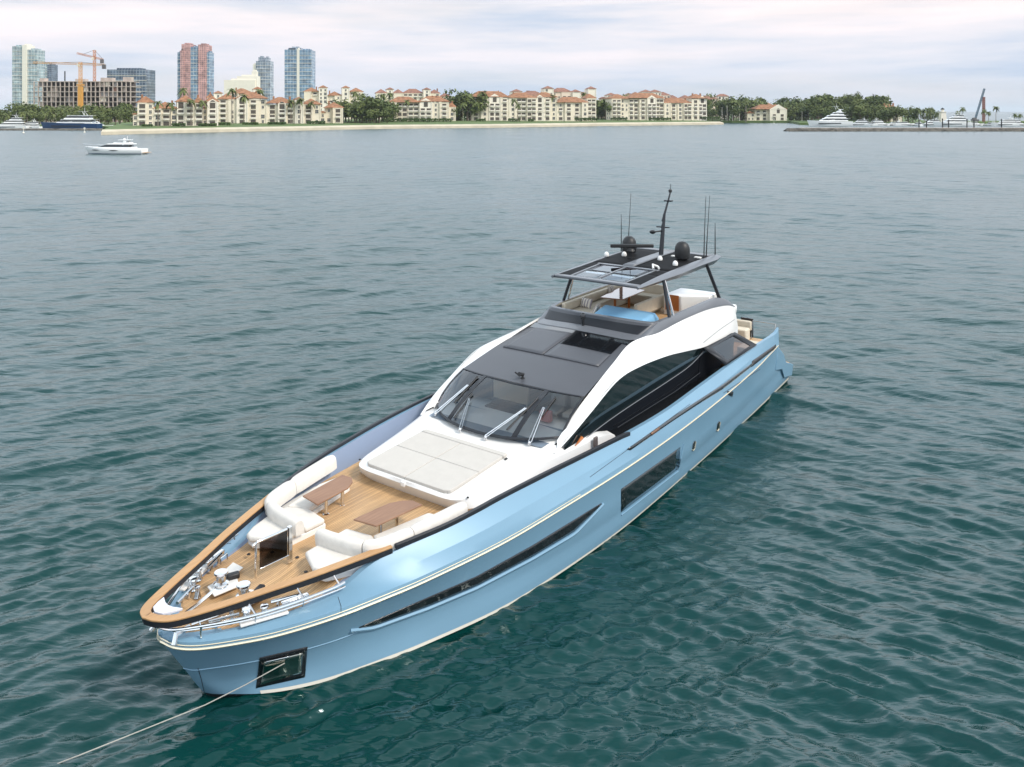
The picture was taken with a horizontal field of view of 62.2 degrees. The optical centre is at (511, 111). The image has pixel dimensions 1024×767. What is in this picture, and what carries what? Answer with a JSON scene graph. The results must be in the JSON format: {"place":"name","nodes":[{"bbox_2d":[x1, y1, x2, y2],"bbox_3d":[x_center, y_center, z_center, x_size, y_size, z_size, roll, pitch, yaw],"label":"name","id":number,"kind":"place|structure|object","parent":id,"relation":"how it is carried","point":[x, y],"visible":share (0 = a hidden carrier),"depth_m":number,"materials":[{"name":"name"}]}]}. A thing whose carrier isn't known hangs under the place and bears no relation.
{"place":"outdoors","nodes":[
{"label":"outdoors","id":0,"kind":"place"},
{"bbox_2d":[0,121,123,128],"bbox_3d":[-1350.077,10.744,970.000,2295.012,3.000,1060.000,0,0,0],"label":"marina ground","id":1,"kind":"structure","parent":0,"point":[110,123],"depth_m":593.90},
{"bbox_2d":[0,101,30,120],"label":"broadleaf tree","id":2,"kind":"object","parent":1,"relation":"on","point":[8,107],"visible":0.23,"depth_m":608.08,"materials":[{"name":"green plant"}]},
{"bbox_2d":[12,105,33,120],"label":"broadleaf tree","id":3,"kind":"object","parent":1,"relation":"on","point":[17,109],"visible":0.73,"depth_m":582.47,"materials":[{"name":"green plant"}]},
{"bbox_2d":[22,104,44,119],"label":"broadleaf tree","id":4,"kind":"object","parent":1,"relation":"on","point":[35,107],"visible":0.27,"depth_m":602.79,"materials":[{"name":"green plant"}]},
{"bbox_2d":[28,110,43,121],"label":"broadleaf tree","id":5,"kind":"object","parent":1,"relation":"on","point":[37,116],"visible":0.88,"depth_m":569.51,"materials":[{"name":"green plant"}]},
{"bbox_2d":[38,105,53,121],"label":"broadleaf tree","id":6,"kind":"object","parent":1,"relation":"on","point":[48,109],"visible":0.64,"depth_m":612.05,"materials":[{"name":"green plant"}]},
{"bbox_2d":[70,103,89,114],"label":"broadleaf tree","id":7,"kind":"object","parent":1,"relation":"on","point":[77,108],"visible":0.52,"depth_m":596.98,"materials":[{"name":"green plant"}]},
{"bbox_2d":[33,71,140,121],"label":"unfinished building","id":8,"kind":"structure","parent":1,"relation":"on","point":[109,92],"depth_m":721.88,"materials":[{"name":"concrete"}]},
{"bbox_2d":[88,104,112,123],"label":"broadleaf tree","id":9,"kind":"object","parent":1,"relation":"on","point":[103,109],"visible":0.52,"depth_m":591.15,"materials":[{"name":"green plant"}]},
{"bbox_2d":[107,109,122,124],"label":"broadleaf tree","id":10,"kind":"object","parent":1,"relation":"on","point":[112,114],"visible":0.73,"depth_m":587.00,"materials":[{"name":"green plant"}]},
{"bbox_2d":[117,102,136,120],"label":"broadleaf tree","id":11,"kind":"object","parent":1,"relation":"on","point":[130,106],"visible":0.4,"depth_m":613.90,"materials":[{"name":"green plant"}]},
{"bbox_2d":[106,68,154,110],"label":"office block","id":12,"kind":"structure","parent":1,"relation":"on","point":[144,78],"depth_m":1150.00,"materials":[{"name":"blue glass"}]},
{"bbox_2d":[224,70,259,94],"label":"white building","id":13,"kind":"structure","parent":1,"relation":"on","point":[249,82],"depth_m":1300.00,"materials":[{"name":"paint"}]},
{"bbox_2d":[33,62,105,83],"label":"tower crane","id":14,"kind":"object","parent":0,"point":[102,65],"visible":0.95,"depth_m":704.29,"materials":[{"name":"orange paint"}]},
{"bbox_2d":[76,84,84,106],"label":"hoist tower","id":15,"kind":"structure","parent":0,"point":[80,95],"depth_m":700.50,"materials":[{"name":"orange metal"}]},
{"bbox_2d":[77,50,103,80],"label":"tower crane","id":16,"kind":"object","parent":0,"point":[100,59],"visible":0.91,"depth_m":759.33,"materials":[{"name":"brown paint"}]},
{"bbox_2d":[103,117,718,129],"bbox_3d":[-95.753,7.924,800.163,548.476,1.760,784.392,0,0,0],"label":"lawn","id":17,"kind":"structure","parent":0,"point":[128,125],"depth_m":590.18,"materials":[{"name":"green plant"}]},
{"bbox_2d":[116,108,135,122],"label":"broadleaf tree","id":18,"kind":"object","parent":17,"relation":"on","point":[126,115],"visible":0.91,"depth_m":569.80,"materials":[{"name":"green plant"}]},
{"bbox_2d":[132,94,219,125],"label":"villa","id":19,"kind":"object","parent":17,"relation":"on","point":[181,112],"visible":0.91,"depth_m":479.15,"materials":[{"name":"beige paint"}]},
{"bbox_2d":[226,88,238,123],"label":"palm tree","id":20,"kind":"object","parent":17,"relation":"on","point":[232,91],"visible":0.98,"depth_m":519.86,"materials":[{"name":"green plant"}]},
{"bbox_2d":[206,87,261,98],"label":"villa","id":21,"kind":"object","parent":17,"relation":"on","point":[239,92],"visible":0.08,"depth_m":647.42,"materials":[{"name":"beige paint"}]},
{"bbox_2d":[217,91,321,123],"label":"villa","id":22,"kind":"object","parent":17,"relation":"on","point":[259,108],"visible":0.77,"depth_m":544.33,"materials":[{"name":"beige paint"}]},
{"bbox_2d":[321,101,343,122],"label":"villa","id":23,"kind":"object","parent":17,"relation":"on","point":[332,112],"visible":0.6,"depth_m":572.29,"materials":[{"name":"beige paint"}]},
{"bbox_2d":[303,85,363,118],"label":"villa","id":24,"kind":"object","parent":17,"relation":"on","point":[321,96],"visible":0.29,"depth_m":765.76,"materials":[{"name":"beige paint"}]},
{"bbox_2d":[337,99,351,121],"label":"broadleaf tree","id":25,"kind":"object","parent":17,"relation":"on","point":[345,103],"visible":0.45,"depth_m":596.26,"materials":[{"name":"green plant"}]},
{"bbox_2d":[344,99,371,122],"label":"broadleaf tree","id":26,"kind":"object","parent":17,"relation":"on","point":[359,105],"visible":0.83,"depth_m":586.84,"materials":[{"name":"green plant"}]},
{"bbox_2d":[366,108,379,122],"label":"broadleaf tree","id":27,"kind":"object","parent":17,"relation":"on","point":[371,112],"visible":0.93,"depth_m":581.90,"materials":[{"name":"green plant"}]},
{"bbox_2d":[365,96,392,122],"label":"broadleaf tree","id":28,"kind":"object","parent":17,"relation":"on","point":[372,100],"visible":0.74,"depth_m":587.58,"materials":[{"name":"green plant"}]},
{"bbox_2d":[370,107,388,122],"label":"broadleaf tree","id":29,"kind":"object","parent":17,"relation":"on","point":[380,113],"visible":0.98,"depth_m":583.24,"materials":[{"name":"green plant"}]},
{"bbox_2d":[379,101,400,117],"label":"broadleaf tree","id":30,"kind":"object","parent":17,"relation":"on","point":[395,107],"visible":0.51,"depth_m":621.47,"materials":[{"name":"green plant"}]},
{"bbox_2d":[375,87,449,118],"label":"villa","id":31,"kind":"object","parent":17,"relation":"on","point":[416,94],"visible":0.15,"depth_m":767.50,"materials":[{"name":"beige paint"}]},
{"bbox_2d":[382,118,451,121],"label":"hedge","id":32,"kind":"object","parent":17,"relation":"on","point":[418,120],"visible":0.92,"depth_m":617.95,"materials":[{"name":"green plant"}]},
{"bbox_2d":[390,96,455,120],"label":"villa","id":33,"kind":"object","parent":17,"relation":"on","point":[431,107],"visible":0.67,"depth_m":645.86,"materials":[{"name":"beige paint"}]},
{"bbox_2d":[442,88,472,120],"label":"broadleaf tree","id":34,"kind":"object","parent":17,"relation":"on","point":[452,97],"visible":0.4,"depth_m":666.95,"materials":[{"name":"green plant"}]},
{"bbox_2d":[453,93,480,120],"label":"broadleaf tree","id":35,"kind":"object","parent":17,"relation":"on","point":[467,97],"visible":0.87,"depth_m":661.38,"materials":[{"name":"green plant"}]},
{"bbox_2d":[466,96,489,115],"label":"broadleaf tree","id":36,"kind":"object","parent":17,"relation":"on","point":[484,106],"visible":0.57,"depth_m":667.35,"materials":[{"name":"green plant"}]},
{"bbox_2d":[476,90,487,102],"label":"broadleaf tree","id":37,"kind":"object","parent":17,"relation":"on","point":[479,98],"visible":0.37,"depth_m":670.87,"materials":[{"name":"green plant"}]},
{"bbox_2d":[468,91,595,120],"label":"villa","id":38,"kind":"object","parent":17,"relation":"on","point":[541,106],"visible":0.82,"depth_m":684.45,"materials":[{"name":"beige paint"}]},
{"bbox_2d":[509,86,595,98],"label":"villa","id":39,"kind":"object","parent":17,"relation":"on","point":[560,92],"visible":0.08,"depth_m":861.74,"materials":[{"name":"paint"}]},
{"bbox_2d":[596,99,615,119],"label":"broadleaf tree","id":40,"kind":"object","parent":17,"relation":"on","point":[602,104],"visible":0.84,"depth_m":750.88,"materials":[{"name":"green plant"}]},
{"bbox_2d":[604,93,706,120],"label":"villa","id":41,"kind":"object","parent":17,"relation":"on","point":[646,106],"visible":0.92,"depth_m":751.33,"materials":[{"name":"beige paint"}]},
{"bbox_2d":[0,112,1023,766],"bbox_3d":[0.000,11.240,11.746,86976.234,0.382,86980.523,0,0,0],"label":"water","id":42,"kind":"structure","parent":0,"point":[208,338],"depth_m":30.42,"materials":[{"name":"teal liquid"}]},
{"bbox_2d":[0,115,29,128],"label":"motor boat","id":43,"kind":"object","parent":42,"relation":"on","point":[14,123],"visible":0.77,"depth_m":533.51,"materials":[{"name":"white"}]},
{"bbox_2d":[25,121,42,127],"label":"motor boat","id":44,"kind":"object","parent":42,"relation":"on","point":[33,124],"visible":0.51,"depth_m":538.34,"materials":[{"name":"white"}]},
{"bbox_2d":[0,128,102,130],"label":"jetty","id":45,"kind":"object","parent":42,"relation":"in","point":[48,129],"visible":0.78,"depth_m":497.01,"materials":[{"name":"grey concrete"}]},
{"bbox_2d":[41,110,102,128],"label":"superyacht","id":46,"kind":"object","parent":42,"relation":"on","point":[78,121],"visible":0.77,"depth_m":517.43,"materials":[{"name":"blue"}]},
{"bbox_2d":[58,120,95,121],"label":"cabin window","id":47,"kind":"structure","parent":46,"relation":"in","point":[59,120],"depth_m":517.42,"materials":[{"name":"grey"}]},
{"bbox_2d":[84,136,149,153],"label":"cruising yacht","id":48,"kind":"object","parent":42,"relation":"on","point":[125,147],"visible":0.97,"depth_m":222.86,"materials":[{"name":"white"}]},
{"bbox_2d":[100,144,134,146],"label":"cabin window","id":49,"kind":"structure","parent":48,"relation":"in","point":[107,145],"depth_m":223.11,"materials":[{"name":"grey glass"}]},
{"bbox_2d":[101,122,723,134],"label":"sea wall","id":50,"kind":"structure","parent":42,"relation":"in","point":[193,130],"depth_m":537.67,"materials":[{"name":"grey concrete"}]},
{"bbox_2d":[140,184,792,697],"bbox_3d":[1.644,7.329,26.562,7.144,9.076,27.970,0,0,37],"label":"motor yacht","id":51,"kind":"object","parent":42,"relation":"on","point":[598,428],"visible":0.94,"depth_m":21.34,"materials":[{"name":"blue paint"}]},
{"bbox_2d":[57,663,284,763],"bbox_3d":[-6.464,11.110,15.338,4.624,0.986,0.396,0,0,-22],"label":"anchor line","id":52,"kind":"object","parent":51,"relation":"attached to","point":[170,718],"visible":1,"depth_m":15.48,"materials":[{"name":"white fabric"}]},
{"bbox_2d":[247,455,349,548],"bbox_3d":[-4.920,9.175,20.097,1.529,0.704,3.610,0,0,6],"label":"bow sofa","id":53,"kind":"object","parent":51,"relation":"on","point":[301,517],"visible":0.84,"depth_m":19.57,"materials":[{"name":"white fabric"}]},
{"bbox_2d":[303,475,352,515],"bbox_3d":[-4.308,9.230,20.146,0.627,0.526,1.479,0,0,31],"label":"deck table","id":54,"kind":"object","parent":51,"relation":"on","point":[327,491],"visible":1,"depth_m":20.05,"materials":[{"name":"brown wood"}]},
{"bbox_2d":[305,502,467,581],"bbox_3d":[-2.643,9.175,18.407,3.610,0.704,1.529,0,0,-23],"label":"bow sofa","id":55,"kind":"object","parent":51,"relation":"on","point":[331,547],"visible":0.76,"depth_m":17.86,"materials":[{"name":"white fabric"}]},
{"bbox_2d":[354,500,421,533],"bbox_3d":[-2.774,9.230,19.007,0.627,0.526,1.479,0,0,42],"label":"deck table","id":56,"kind":"object","parent":51,"relation":"on","point":[379,516],"visible":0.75,"depth_m":18.95,"materials":[{"name":"brown wood"}]},
{"bbox_2d":[367,429,506,493],"bbox_3d":[-1.972,8.985,21.690,2.860,0.384,2.437,0,0,37],"label":"sunpad","id":57,"kind":"object","parent":51,"relation":"on","point":[439,462],"visible":1,"depth_m":21.56,"materials":[{"name":"grey fabric"}]},
{"bbox_2d":[426,347,486,410],"bbox_3d":[0.049,8.223,28.627,0.117,1.383,8.908,0,0,36],"label":"saloon window","id":58,"kind":"structure","parent":51,"relation":"in","point":[466,378],"depth_m":26.42,"materials":[{"name":"black glass"}]},
{"bbox_2d":[359,503,601,627],"bbox_3d":[-0.263,10.226,19.210,7.222,0.411,0.326,0,0,-42],"label":"hull window","id":59,"kind":"structure","parent":51,"relation":"in","point":[572,526],"depth_m":18.92,"materials":[{"name":"black glass"}]},
{"bbox_2d":[562,284,663,312],"bbox_3d":[3.975,7.101,31.283,2.225,0.724,4.873,0,0,37],"label":"flybridge sofa","id":60,"kind":"object","parent":51,"relation":"on","point":[650,299],"visible":0.34,"depth_m":31.51,"materials":[{"name":"beige fabric"}]},
{"bbox_2d":[580,297,592,308],"bbox_3d":[2.674,6.900,30.525,0.500,0.340,0.170,0,-22,47],"label":"cushion","id":61,"kind":"object","parent":60,"relation":"on","point":[586,302],"visible":1,"depth_m":30.44,"materials":[{"name":"fabric"}]},
{"bbox_2d":[600,287,644,307],"bbox_3d":[4.197,7.148,31.830,1.017,0.652,2.102,0,0,29],"label":"flybridge table","id":62,"kind":"object","parent":51,"relation":"on","point":[622,293],"visible":0.89,"depth_m":31.75,"materials":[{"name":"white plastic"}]},
{"bbox_2d":[595,305,658,321],"bbox_3d":[3.703,7.092,28.453,2.188,0.742,1.338,0,0,37],"label":"console cover","id":63,"kind":"object","parent":51,"relation":"on","point":[620,312],"visible":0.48,"depth_m":28.27,"materials":[{"name":"blue fabric"}]},
{"bbox_2d":[563,348,700,449],"bbox_3d":[4.082,8.223,25.634,0.117,1.383,8.908,0,0,38],"label":"saloon window","id":64,"kind":"structure","parent":51,"relation":"in","point":[644,379],"depth_m":24.90,"materials":[{"name":"black glass"}]},
{"bbox_2d":[621,447,679,511],"bbox_3d":[3.985,10.362,23.966,0.133,0.751,3.741,0,0,36],"label":"square hull window","id":65,"kind":"structure","parent":51,"relation":"in","point":[633,491],"depth_m":23.72,"materials":[{"name":"black glass"}]},
{"bbox_2d":[664,288,716,314],"bbox_3d":[6.617,7.096,31.378,1.498,0.755,1.466,0,0,37],"label":"bar unit","id":66,"kind":"object","parent":51,"relation":"on","point":[682,298],"visible":0.55,"depth_m":30.98,"materials":[{"name":"white wood"}]},
{"bbox_2d":[807,106,852,125],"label":"superyacht","id":67,"kind":"object","parent":42,"relation":"on","point":[838,118],"visible":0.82,"depth_m":637.59,"materials":[{"name":"white"}]},
{"bbox_2d":[853,118,870,125],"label":"motor boat","id":68,"kind":"object","parent":42,"relation":"on","point":[861,123],"visible":0.75,"depth_m":648.07,"materials":[{"name":"white"}]},
{"bbox_2d":[871,120,890,125],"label":"motor boat","id":69,"kind":"object","parent":42,"relation":"on","point":[878,123],"visible":0.8,"depth_m":648.25,"materials":[{"name":"white"}]},
{"bbox_2d":[784,128,1023,130],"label":"jetty","id":70,"kind":"object","parent":42,"relation":"in","point":[904,129],"visible":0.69,"depth_m":475.06,"materials":[{"name":"grey concrete"}]},
{"bbox_2d":[893,120,914,125],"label":"motor boat","id":71,"kind":"object","parent":42,"relation":"on","point":[899,123],"visible":0.78,"depth_m":648.46,"materials":[{"name":"white"}]},
{"bbox_2d":[933,111,971,125],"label":"motor boat","id":72,"kind":"object","parent":42,"relation":"on","point":[957,120],"visible":0.76,"depth_m":637.96,"materials":[{"name":"white"}]},
{"bbox_2d":[991,117,1019,125],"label":"motor boat","id":73,"kind":"object","parent":42,"relation":"on","point":[1009,122],"visible":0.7,"depth_m":638.33,"materials":[{"name":"white"}]},
{"bbox_2d":[0,0,1023,111],"label":"sky","id":74,"kind":"structure","parent":0,"point":[922,54],"materials":[{"name":"grey"}]},
{"bbox_2d":[596,117,1023,124],"bbox_3d":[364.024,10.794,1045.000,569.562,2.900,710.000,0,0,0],"label":"harbour ground","id":75,"kind":"structure","parent":0,"point":[801,122],"depth_m":824.04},
{"bbox_2d":[638,90,687,98],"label":"villa","id":76,"kind":"object","parent":75,"relation":"on","point":[662,94],"visible":0.03,"depth_m":904.40,"materials":[{"name":"paint"}]},
{"bbox_2d":[704,93,719,117],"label":"broadleaf tree","id":77,"kind":"object","parent":75,"relation":"on","point":[709,103],"visible":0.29,"depth_m":846.94,"materials":[{"name":"green plant"}]},
{"bbox_2d":[704,94,728,118],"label":"villa","id":78,"kind":"object","parent":75,"relation":"on","point":[722,96],"visible":0.06,"depth_m":924.12,"materials":[{"name":"pink paint"}]},
{"bbox_2d":[716,97,740,120],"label":"broadleaf tree","id":79,"kind":"object","parent":75,"relation":"on","point":[721,105],"visible":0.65,"depth_m":850.61,"materials":[{"name":"green plant"}]},
{"bbox_2d":[722,96,749,120],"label":"broadleaf tree","id":80,"kind":"object","parent":75,"relation":"on","point":[734,102],"visible":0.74,"depth_m":839.93,"materials":[{"name":"green plant"}]},
{"bbox_2d":[736,94,753,120],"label":"broadleaf tree","id":81,"kind":"object","parent":75,"relation":"on","point":[747,108],"visible":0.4,"depth_m":852.61,"materials":[{"name":"green plant"}]},
{"bbox_2d":[743,105,786,120],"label":"villa","id":82,"kind":"object","parent":75,"relation":"on","point":[773,113],"visible":0.86,"depth_m":847.11,"materials":[{"name":"beige paint"}]},
{"bbox_2d":[782,102,801,120],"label":"broadleaf tree","id":83,"kind":"object","parent":75,"relation":"on","point":[787,107],"visible":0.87,"depth_m":856.84,"materials":[{"name":"green plant"}]},
{"bbox_2d":[789,107,801,120],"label":"broadleaf tree","id":84,"kind":"object","parent":75,"relation":"on","point":[794,115],"visible":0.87,"depth_m":853.90,"materials":[{"name":"green plant"}]},
{"bbox_2d":[798,106,811,119],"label":"broadleaf tree","id":85,"kind":"object","parent":75,"relation":"on","point":[803,110],"visible":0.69,"depth_m":851.48,"materials":[{"name":"green plant"}]},
{"bbox_2d":[875,109,890,120],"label":"broadleaf tree","id":86,"kind":"object","parent":75,"relation":"on","point":[884,116],"visible":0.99,"depth_m":702.48,"materials":[{"name":"green plant"}]},
{"bbox_2d":[891,105,907,121],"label":"broadleaf tree","id":87,"kind":"object","parent":75,"relation":"on","point":[899,111],"visible":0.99,"depth_m":701.34,"materials":[{"name":"green plant"}]},
{"bbox_2d":[906,107,919,121],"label":"broadleaf tree","id":88,"kind":"object","parent":75,"relation":"on","point":[913,115],"visible":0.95,"depth_m":717.36,"materials":[{"name":"green plant"}]},
{"bbox_2d":[938,108,946,121],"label":"lighthouse","id":89,"kind":"object","parent":75,"relation":"on","point":[942,113],"visible":0.96,"depth_m":718.07,"materials":[{"name":"paint"}]},
{"bbox_2d":[971,88,984,121],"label":"mobile crane","id":90,"kind":"object","parent":75,"relation":"on","point":[978,108],"visible":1,"depth_m":759.41,"materials":[{"name":"blue paint"}]},
{"bbox_2d":[807,111,875,121],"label":"hill","id":91,"kind":"structure","parent":0,"point":[854,120],"depth_m":741.93,"materials":[{"name":"green plant"}]},
{"bbox_2d":[806,93,833,118],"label":"broadleaf tree","id":92,"kind":"object","parent":91,"relation":"on","point":[826,97],"visible":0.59,"depth_m":774.78,"materials":[{"name":"green plant"}]},
{"bbox_2d":[809,104,833,117],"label":"broadleaf tree","id":93,"kind":"object","parent":91,"relation":"on","point":[818,111],"visible":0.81,"depth_m":758.17,"materials":[{"name":"green plant"}]},
{"bbox_2d":[822,98,841,110],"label":"broadleaf tree","id":94,"kind":"object","parent":91,"relation":"on","point":[828,103],"visible":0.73,"depth_m":758.25,"materials":[{"name":"green plant"}]},
{"bbox_2d":[822,104,847,116],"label":"broadleaf tree","id":95,"kind":"object","parent":91,"relation":"on","point":[827,112],"visible":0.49,"depth_m":723.27,"materials":[{"name":"green plant"}]},
{"bbox_2d":[843,104,862,119],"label":"broadleaf tree","id":96,"kind":"object","parent":91,"relation":"on","point":[849,108],"visible":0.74,"depth_m":734.98,"materials":[{"name":"green plant"}]},
{"bbox_2d":[847,92,862,105],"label":"broadleaf tree","id":97,"kind":"object","parent":91,"relation":"on","point":[857,96],"visible":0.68,"depth_m":807.25,"materials":[{"name":"green plant"}]},
{"bbox_2d":[852,105,867,119],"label":"broadleaf tree","id":98,"kind":"object","parent":91,"relation":"on","point":[859,109],"visible":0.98,"depth_m":726.14,"materials":[{"name":"green plant"}]},
{"bbox_2d":[861,109,875,121],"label":"broadleaf tree","id":99,"kind":"object","parent":91,"relation":"on","point":[870,114],"visible":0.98,"depth_m":721.14,"materials":[{"name":"green plant"}]},
{"bbox_2d":[863,94,884,105],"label":"broadleaf tree","id":100,"kind":"object","parent":91,"relation":"on","point":[876,98],"visible":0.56,"depth_m":786.90,"materials":[{"name":"green plant"}]},
{"bbox_3d":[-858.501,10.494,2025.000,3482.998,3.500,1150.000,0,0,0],"label":"far ground","id":101,"kind":"structure","parent":0,"visible":0},
{"bbox_2d":[12,44,44,107],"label":"glass tower","id":102,"kind":"structure","parent":101,"relation":"on","point":[26,72],"depth_m":1502.00,"materials":[{"name":"blue"}]},
{"bbox_2d":[45,62,57,80],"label":"glass tower","id":103,"kind":"structure","parent":101,"relation":"on","point":[51,71],"depth_m":1653.59,"materials":[{"name":"blue glass"}]},
{"bbox_2d":[177,43,213,106],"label":"glass tower","id":104,"kind":"structure","parent":101,"relation":"on","point":[195,70],"depth_m":1501.30,"materials":[{"name":"pink"}]},
{"bbox_2d":[253,56,273,101],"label":"glass tower","id":105,"kind":"structure","parent":101,"relation":"on","point":[263,66],"depth_m":1700.00,"materials":[{"name":"blue"}]},
{"bbox_2d":[284,47,314,99],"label":"glass tower","id":106,"kind":"structure","parent":101,"relation":"on","point":[299,70],"depth_m":1500.00,"materials":[{"name":"blue glass"}]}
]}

